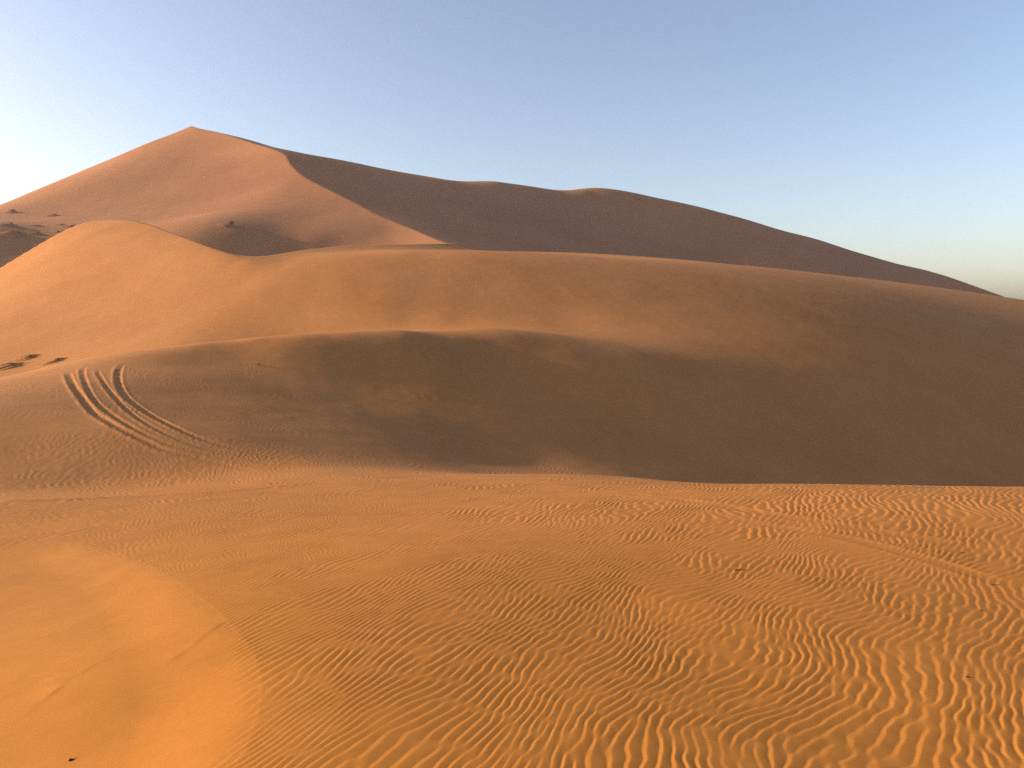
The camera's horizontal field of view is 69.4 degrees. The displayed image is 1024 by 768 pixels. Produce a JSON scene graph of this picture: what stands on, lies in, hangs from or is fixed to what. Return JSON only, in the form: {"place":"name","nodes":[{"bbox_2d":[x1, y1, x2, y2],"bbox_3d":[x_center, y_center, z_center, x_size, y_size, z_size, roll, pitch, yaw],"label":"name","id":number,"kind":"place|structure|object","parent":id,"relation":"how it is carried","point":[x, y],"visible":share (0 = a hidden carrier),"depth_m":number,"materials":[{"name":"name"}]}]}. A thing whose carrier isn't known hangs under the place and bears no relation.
{"place":"outdoors","nodes":[
{"label":"outdoors","id":0,"kind":"place"},
{"bbox_2d":[0,126,1003,296],"bbox_3d":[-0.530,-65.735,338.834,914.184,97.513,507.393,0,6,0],"label":"tall dune","id":1,"kind":"structure","parent":0,"point":[198,185],"depth_m":283.17,"materials":[{"name":"orange sand"}]},
{"bbox_2d":[0,222,20,227],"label":"sand hummock","id":2,"kind":"object","parent":1,"relation":"on","point":[9,225],"visible":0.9,"depth_m":202.44,"materials":[{"name":"brown sand"}]},
{"bbox_2d":[4,209,19,212],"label":"sand hummock","id":3,"kind":"object","parent":1,"relation":"on","point":[11,211],"visible":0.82,"depth_m":246.96,"materials":[{"name":"brown sand"}]},
{"bbox_2d":[0,230,30,237],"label":"sand hummock","id":4,"kind":"object","parent":1,"relation":"on","point":[16,234],"visible":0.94,"depth_m":194.25,"materials":[{"name":"brown sand"}]},
{"bbox_2d":[27,231,44,234],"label":"sand hummock","id":5,"kind":"object","parent":1,"relation":"on","point":[35,233],"visible":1,"depth_m":199.15,"materials":[{"name":"brown sand"}]},
{"bbox_2d":[217,220,237,227],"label":"sand hummock","id":6,"kind":"object","parent":1,"relation":"on","point":[229,225],"visible":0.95,"depth_m":202.96,"materials":[{"name":"brown sand"}]},
{"bbox_2d":[0,328,1010,490],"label":"dune","id":7,"kind":"structure","parent":0,"point":[477,402],"depth_m":41.71,"materials":[{"name":"orange sand"}]},
{"bbox_2d":[55,367,278,475],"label":"tyre track","id":8,"kind":"structure","parent":7,"relation":"on","point":[66,381],"depth_m":24.61,"materials":[{"name":"orange sand"}]},
{"bbox_2d":[73,361,324,465],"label":"tyre track","id":9,"kind":"structure","parent":7,"relation":"on","point":[120,389],"depth_m":25.61,"materials":[{"name":"orange sand"}]},
{"bbox_2d":[0,476,1023,767],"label":"front dune","id":10,"kind":"structure","parent":0,"point":[482,622],"depth_m":6.71,"materials":[{"name":"orange sand"}]},
{"bbox_2d":[0,220,1023,486],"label":"back dune","id":11,"kind":"structure","parent":0,"point":[930,372],"depth_m":73.13,"materials":[{"name":"orange sand"}]},
{"bbox_2d":[0,362,29,370],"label":"sand hummock","id":12,"kind":"object","parent":11,"relation":"on","point":[9,365],"visible":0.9,"depth_m":63.07,"materials":[{"name":"orange sand"}]},
{"bbox_2d":[15,354,39,361],"bbox_3d":[-42.575,-2.157,65.107,2.100,0.908,1.200,-3,6,-28],"label":"sand hummock","id":13,"kind":"object","parent":11,"relation":"on","point":[27,357],"visible":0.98,"depth_m":64.90,"materials":[{"name":"orange sand"}]},
{"bbox_2d":[42,357,67,365],"bbox_3d":[-39.059,-1.818,63.256,2.100,0.857,1.000,-3,7,-31],"label":"sand hummock","id":14,"kind":"object","parent":11,"relation":"on","point":[55,360],"visible":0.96,"depth_m":63.08,"materials":[{"name":"orange sand"}]},
{"bbox_2d":[0,0,1023,299],"label":"sky","id":15,"kind":"structure","parent":0,"point":[888,130],"materials":[{"name":"blue"}]}
]}

